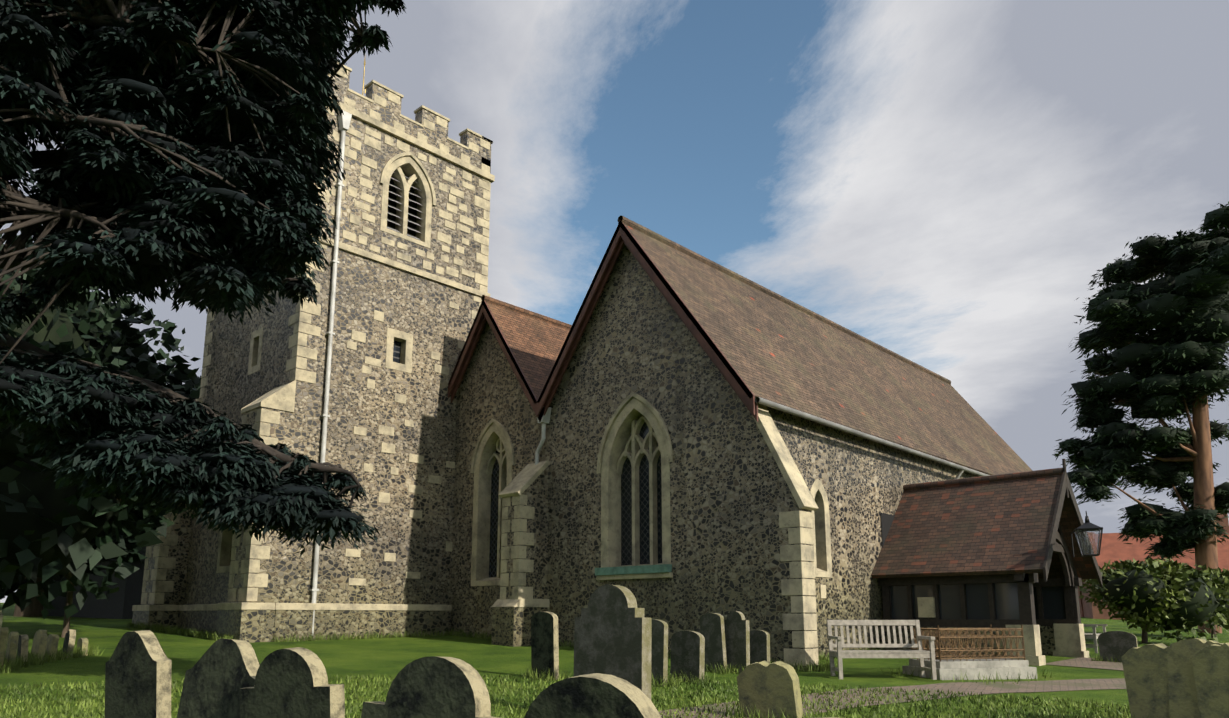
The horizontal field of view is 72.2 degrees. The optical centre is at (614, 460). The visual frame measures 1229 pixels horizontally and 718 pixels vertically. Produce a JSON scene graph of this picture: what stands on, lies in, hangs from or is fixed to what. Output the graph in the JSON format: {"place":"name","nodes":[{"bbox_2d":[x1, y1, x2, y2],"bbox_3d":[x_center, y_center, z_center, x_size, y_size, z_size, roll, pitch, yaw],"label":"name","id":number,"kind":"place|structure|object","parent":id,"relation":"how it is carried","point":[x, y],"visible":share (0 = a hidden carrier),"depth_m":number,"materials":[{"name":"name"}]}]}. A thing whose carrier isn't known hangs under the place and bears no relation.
{"place":"outdoors","nodes":[
{"label":"outdoors","id":0,"kind":"place"},
{"bbox_2d":[362,58,365,94],"bbox_3d":[-7.207,-10.024,24.277,0.058,3.700,0.750,-10,-14,42],"label":"flagpole","id":1,"kind":"object","parent":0,"point":[363,77],"visible":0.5,"depth_m":24.40,"materials":[{"name":"white metal"}]},
{"bbox_2d":[387,174,416,238],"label":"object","id":2,"kind":"object","parent":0,"point":[410,210],"visible":0.11,"depth_m":22.62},
{"bbox_2d":[0,603,1228,717],"bbox_3d":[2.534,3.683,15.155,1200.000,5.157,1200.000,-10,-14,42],"label":"lawn","id":3,"kind":"structure","parent":0,"point":[392,657],"depth_m":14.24,"materials":[{"name":"green plant"}]},
{"bbox_2d":[0,610,2,630],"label":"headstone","id":4,"kind":"object","parent":3,"relation":"on","point":[1,617],"visible":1,"depth_m":11.71,"materials":[{"name":"stone"}]},
{"bbox_2d":[0,627,8,665],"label":"headstone","id":5,"kind":"object","parent":3,"relation":"on","point":[4,631],"visible":0.92,"depth_m":11.93,"materials":[{"name":"grey stone"}]},
{"bbox_2d":[5,632,18,665],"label":"headstone","id":6,"kind":"object","parent":3,"relation":"on","point":[12,646],"visible":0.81,"depth_m":12.29,"materials":[{"name":"grey stone"}]},
{"bbox_2d":[17,634,28,661],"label":"headstone","id":7,"kind":"object","parent":3,"relation":"on","point":[23,641],"visible":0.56,"depth_m":12.64,"materials":[{"name":"stone"}]},
{"bbox_2d":[31,630,46,662],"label":"headstone","id":8,"kind":"object","parent":3,"relation":"on","point":[39,642],"visible":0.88,"depth_m":13.09,"materials":[{"name":"grey stone"}]},
{"bbox_2d":[45,634,58,658],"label":"headstone","id":9,"kind":"object","parent":3,"relation":"on","point":[52,642],"visible":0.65,"depth_m":13.46,"materials":[{"name":"grey stone"}]},
{"bbox_2d":[63,629,75,657],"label":"headstone","id":10,"kind":"object","parent":3,"relation":"on","point":[69,638],"visible":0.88,"depth_m":13.88,"materials":[{"name":"stone"}]},
{"bbox_2d":[0,224,153,377],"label":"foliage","id":11,"kind":"object","parent":3,"relation":"on","point":[82,317],"visible":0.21,"depth_m":24.53,"materials":[{"name":"green plant"}]},
{"bbox_2d":[0,268,103,363],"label":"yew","id":12,"kind":"object","parent":11,"relation":"attached to","point":[47,333],"visible":0.02,"depth_m":23.23,"materials":[{"name":"green plant"}]},
{"bbox_2d":[77,638,87,655],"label":"headstone","id":13,"kind":"object","parent":3,"relation":"on","point":[82,643],"visible":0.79,"depth_m":14.24,"materials":[{"name":"beige stone"}]},
{"bbox_2d":[0,330,186,618],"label":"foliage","id":14,"kind":"object","parent":3,"relation":"on","point":[117,547],"visible":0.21,"depth_m":16.68,"materials":[{"name":"green plant"}]},
{"bbox_2d":[0,417,133,582],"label":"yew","id":15,"kind":"object","parent":14,"relation":"attached to","point":[47,495],"visible":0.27,"depth_m":16.25,"materials":[{"name":"green plant"}]},
{"bbox_2d":[43,547,145,618],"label":"shed","id":16,"kind":"structure","parent":3,"relation":"on","point":[123,600],"depth_m":26.25,"materials":[{"name":"black wood"}]},
{"bbox_2d":[13,291,201,616],"bbox_3d":[-18.164,-0.275,27.865,8.909,11.265,9.272,-10,-14,42],"label":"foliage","id":17,"kind":"object","parent":3,"relation":"on","point":[181,372],"depth_m":28.45,"materials":[{"name":"green plant"}]},
{"bbox_2d":[102,330,164,383],"bbox_3d":[-18.012,-1.354,27.871,5.775,7.530,6.967,1,-10,-6],"label":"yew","id":18,"kind":"object","parent":17,"relation":"attached to","point":[134,360],"depth_m":28.30,"materials":[{"name":"green plant"}]},
{"bbox_2d":[61,495,171,637],"bbox_3d":[-11.727,2.070,18.244,3.059,3.852,3.384,0,-10,-1],"label":"tree trunk","id":19,"kind":"object","parent":3,"relation":"on","point":[69,601],"visible":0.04,"depth_m":18.01,"materials":[{"name":"brown wood"}]},
{"bbox_2d":[104,630,171,717],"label":"headstone","id":20,"kind":"object","parent":3,"relation":"on","point":[138,665],"visible":1,"depth_m":6.65,"materials":[{"name":"stone"}]},
{"bbox_2d":[111,367,200,539],"bbox_3d":[-18.229,0.958,31.177,11.507,9.802,9.873,-10,-14,42],"label":"foliage","id":21,"kind":"object","parent":3,"relation":"on","point":[195,379],"depth_m":30.98,"materials":[{"name":"green plant"}]},
{"bbox_2d":[0,0,365,508],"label":"tree branches","id":22,"kind":"object","parent":3,"relation":"on","point":[29,216],"visible":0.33,"depth_m":10.07,"materials":[{"name":"brown plant"}]},
{"bbox_2d":[0,0,406,556],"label":"tree foliage","id":23,"kind":"object","parent":22,"relation":"attached to","point":[133,277],"visible":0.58,"depth_m":10.15,"materials":[{"name":"green plant"}]},
{"bbox_2d":[177,639,259,717],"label":"headstone","id":24,"kind":"object","parent":3,"relation":"on","point":[220,673],"visible":0.83,"depth_m":5.75,"materials":[{"name":"stone"}]},
{"bbox_2d":[240,647,344,717],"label":"headstone","id":25,"kind":"object","parent":3,"relation":"on","point":[291,682],"visible":1,"depth_m":5.33,"materials":[{"name":"stone"}]},
{"bbox_2d":[361,656,498,717],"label":"headstone","id":26,"kind":"object","parent":3,"relation":"on","point":[436,687],"visible":1,"depth_m":4.11,"materials":[{"name":"stone"}]},
{"bbox_2d":[531,611,558,679],"bbox_3d":[-1.036,2.862,12.544,0.500,1.225,0.142,-10,-14,42],"label":"headstone","id":27,"kind":"object","parent":3,"relation":"on","point":[544,643],"visible":0.71,"depth_m":12.49,"materials":[{"name":"stone"}]},
{"bbox_2d":[132,68,979,669],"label":"church flint walls","id":28,"kind":"structure","parent":3,"relation":"on","point":[730,496],"depth_m":19.54,"materials":[{"name":"grey stone"}]},
{"bbox_2d":[387,172,422,239],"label":"louvers","id":29,"kind":"object","parent":28,"relation":"in","point":[394,229],"visible":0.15,"depth_m":22.34,"materials":[{"name":"grey wood"}]},
{"bbox_2d":[230,340,661,580],"bbox_3d":[-2.558,-0.251,20.194,14.166,6.100,2.896,-3,-11,14],"label":"window glass","id":30,"kind":"object","parent":28,"relation":"in","point":[626,516],"visible":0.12,"depth_m":18.27,"materials":[{"name":"black glass"}]},
{"bbox_2d":[132,63,831,665],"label":"stone dressings","id":31,"kind":"structure","parent":28,"relation":"attached to","point":[632,415],"depth_m":19.67,"materials":[{"name":"beige stone"}]},
{"bbox_2d":[448,295,571,403],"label":"roof","id":32,"kind":"structure","parent":28,"relation":"on","point":[535,341],"depth_m":21.90,"materials":[{"name":"brown tile"}]},
{"bbox_2d":[448,222,757,421],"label":"bargeboards","id":33,"kind":"object","parent":28,"relation":"attached to","point":[620,237],"visible":0.85,"depth_m":18.98,"materials":[{"name":"brown wood"}]},
{"bbox_2d":[595,564,671,575],"bbox_3d":[0.360,2.251,17.371,2.000,0.160,0.148,-10,-14,42],"label":"window sill","id":34,"kind":"structure","parent":28,"relation":"attached to","point":[659,568],"depth_m":17.23,"materials":[{"name":"beige stone"}]},
{"bbox_2d":[309,110,963,633],"bbox_3d":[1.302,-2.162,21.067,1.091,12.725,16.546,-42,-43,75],"label":"drainpipe","id":35,"kind":"object","parent":28,"relation":"attached to","point":[343,128],"visible":0.75,"depth_m":19.88,"materials":[{"name":"grey metal"}]},
{"bbox_2d":[538,216,1032,474],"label":"church roof","id":36,"kind":"structure","parent":28,"relation":"on","point":[772,346],"depth_m":20.95,"materials":[{"name":"brown tile"}]},
{"bbox_2d":[755,397,988,475],"bbox_3d":[8.764,0.089,21.988,0.120,0.200,17.921,-10,-14,42],"label":"gutter","id":37,"kind":"object","parent":28,"relation":"attached to","point":[774,405],"visible":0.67,"depth_m":18.30,"materials":[{"name":"grey metal"}]},
{"bbox_2d":[524,673,660,717],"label":"headstone","id":38,"kind":"object","parent":3,"relation":"on","point":[596,695],"visible":1,"depth_m":3.40,"materials":[{"name":"stone"}]},
{"bbox_2d":[573,585,651,699],"bbox_3d":[-0.032,2.159,8.988,0.950,1.660,0.189,-9,-14,39],"label":"headstone","id":39,"kind":"object","parent":3,"relation":"on","point":[613,630],"visible":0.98,"depth_m":8.94,"materials":[{"name":"grey stone"}]},
{"bbox_2d":[651,619,667,685],"bbox_3d":[0.574,2.869,12.097,0.437,1.170,0.100,-9,-14,40],"label":"headstone","id":40,"kind":"object","parent":3,"relation":"on","point":[659,655],"visible":0.44,"depth_m":12.01,"materials":[{"name":"grey stone"}]},
{"bbox_2d":[670,630,704,682],"bbox_3d":[1.086,3.034,12.569,0.550,0.993,0.171,-10,-14,42],"label":"headstone","id":41,"kind":"object","parent":3,"relation":"on","point":[688,651],"visible":0.79,"depth_m":12.52,"materials":[{"name":"grey stone"}]},
{"bbox_2d":[700,613,726,672],"bbox_3d":[1.651,3.146,14.018,0.459,1.219,0.142,-9,-14,39],"label":"headstone","id":42,"kind":"object","parent":3,"relation":"on","point":[712,630],"visible":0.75,"depth_m":13.98,"materials":[{"name":"grey stone"}]},
{"bbox_2d":[724,611,749,672],"bbox_3d":[2.017,3.127,13.981,0.100,1.255,0.499,10,-15,-44],"label":"headstone","id":43,"kind":"object","parent":3,"relation":"on","point":[737,632],"visible":0.71,"depth_m":13.93,"materials":[{"name":"grey stone"}]},
{"bbox_2d":[750,630,769,662],"bbox_3d":[2.425,3.326,14.206,0.400,0.938,0.132,-10,-14,42],"label":"headstone","id":44,"kind":"object","parent":3,"relation":"on","point":[759,645],"visible":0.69,"depth_m":14.18,"materials":[{"name":"grey stone"}]},
{"bbox_2d":[737,661,803,717],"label":"headstone","id":45,"kind":"object","parent":3,"relation":"on","point":[764,686],"visible":1,"depth_m":9.10,"materials":[{"name":"grey stone"}]},
{"bbox_2d":[826,620,936,679],"bbox_3d":[4.306,3.049,13.661,1.540,0.929,0.709,0,-10,0],"label":"teak bench","id":46,"kind":"object","parent":3,"relation":"on","point":[920,653],"visible":0.98,"depth_m":13.91,"materials":[{"name":"grey wood"}]},
{"bbox_2d":[880,626,1055,657],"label":"porch flint plinth","id":47,"kind":"structure","parent":3,"relation":"on","point":[1047,637],"depth_m":18.32,"materials":[{"name":"grey stone"}]},
{"bbox_2d":[902,659,1036,679],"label":"stone plinth","id":48,"kind":"structure","parent":3,"relation":"on","point":[952,669],"depth_m":13.87,"materials":[{"name":"grey stone"}]},
{"bbox_2d":[909,624,1025,661],"bbox_3d":[5.985,3.082,14.336,0.766,0.580,1.696,-31,-32,70],"label":"metal railing","id":49,"kind":"object","parent":48,"relation":"on","point":[984,636],"visible":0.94,"depth_m":14.11,"materials":[{"name":"brown metal"}]},
{"bbox_2d":[878,459,1102,627],"bbox_3d":[8.433,2.293,19.097,3.644,4.300,4.040,-10,-14,42],"label":"porch timber frame","id":50,"kind":"object","parent":3,"relation":"on","point":[1070,581],"visible":0.54,"depth_m":18.15,"materials":[{"name":"brown wood"}]},
{"bbox_2d":[890,583,1065,619],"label":"porch windows","id":51,"kind":"structure","parent":50,"relation":"in","point":[1006,601],"depth_m":18.03,"materials":[{"name":"black glass"}]},
{"bbox_2d":[871,468,1096,578],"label":"porch roof","id":52,"kind":"structure","parent":50,"relation":"on","point":[993,524],"depth_m":18.52,"materials":[{"name":"brown tile"}]},
{"bbox_2d":[1071,511,1102,556],"bbox_3d":[9.514,1.542,17.099,0.468,0.873,2.121,-4,-11,23],"label":"porch lantern","id":53,"kind":"object","parent":50,"relation":"attached to","point":[1087,524],"depth_m":16.25,"materials":[{"name":"black metal"}]},
{"bbox_2d":[917,597,1088,665],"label":"porch stone piers","id":54,"kind":"structure","parent":3,"relation":"on","point":[1069,640],"depth_m":18.21,"materials":[{"name":"beige stone"}]},
{"bbox_2d":[1083,624,1106,652],"bbox_3d":[11.672,4.250,20.848,0.709,0.929,1.490,-8,-13,37],"label":"bench","id":55,"kind":"object","parent":3,"relation":"on","point":[1094,635],"visible":0.23,"depth_m":20.17,"materials":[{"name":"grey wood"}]},
{"bbox_2d":[1098,631,1137,661],"bbox_3d":[10.620,4.041,17.761,0.700,0.908,0.151,-8,-13,37],"label":"headstone","id":56,"kind":"object","parent":3,"relation":"on","point":[1116,644],"visible":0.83,"depth_m":17.77,"materials":[{"name":"grey stone"}]},
{"bbox_2d":[1052,201,1228,632],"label":"pine tree","id":57,"kind":"object","parent":3,"relation":"on","point":[1135,336],"depth_m":35.35,"materials":[{"name":"green plant"}]},
{"bbox_2d":[1121,643,1184,717],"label":"headstone","id":58,"kind":"object","parent":3,"relation":"on","point":[1145,668],"visible":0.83,"depth_m":9.09,"materials":[{"name":"grey stone"}]},
{"bbox_2d":[1078,513,1228,620],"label":"house wall","id":59,"kind":"structure","parent":3,"relation":"on","point":[1088,610],"depth_m":52.21,"materials":[{"name":"red brick"}]},
{"bbox_2d":[1079,557,1228,642],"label":"shrub","id":60,"kind":"object","parent":3,"relation":"on","point":[1150,566],"depth_m":24.34,"materials":[{"name":"green plant"}]},
{"bbox_2d":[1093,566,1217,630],"bbox_3d":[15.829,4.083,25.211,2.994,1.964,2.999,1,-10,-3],"label":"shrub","id":61,"kind":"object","parent":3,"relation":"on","point":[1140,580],"visible":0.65,"depth_m":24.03,"materials":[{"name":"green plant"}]},
{"bbox_2d":[1167,638,1223,717],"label":"headstone","id":62,"kind":"object","parent":3,"relation":"on","point":[1183,701],"visible":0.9,"depth_m":8.80,"materials":[{"name":"grey stone"}]},
{"bbox_2d":[1186,566,1228,638],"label":"shrub","id":63,"kind":"object","parent":3,"relation":"on","point":[1224,573],"depth_m":28.20,"materials":[{"name":"green plant"}]},
{"bbox_2d":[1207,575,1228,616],"bbox_3d":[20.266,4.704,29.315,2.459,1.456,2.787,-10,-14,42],"label":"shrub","id":64,"kind":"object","parent":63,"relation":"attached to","point":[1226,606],"visible":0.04,"depth_m":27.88,"materials":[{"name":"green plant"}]},
{"bbox_2d":[1192,643,1228,717],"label":"headstone","id":65,"kind":"object","parent":3,"relation":"on","point":[1211,668],"visible":0.92,"depth_m":8.48,"materials":[{"name":"grey stone"}]},
{"bbox_2d":[0,0,1228,602],"label":"sky","id":66,"kind":"structure","parent":0,"point":[941,183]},
{"bbox_2d":[881,513,894,544],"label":"window","id":67,"kind":"structure","parent":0,"point":[886,521],"depth_m":19.62,"materials":[{"name":"grey glass"}]},
{"bbox_2d":[659,657,1126,717],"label":"path paving","id":68,"kind":"structure","parent":0,"point":[1037,686],"depth_m":12.42,"materials":[{"name":"grey stone"}]},
{"bbox_2d":[1082,533,1228,581],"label":"red house roofs","id":69,"kind":"structure","parent":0,"point":[1113,549],"depth_m":52.75,"materials":[{"name":"red tile"}]}
]}

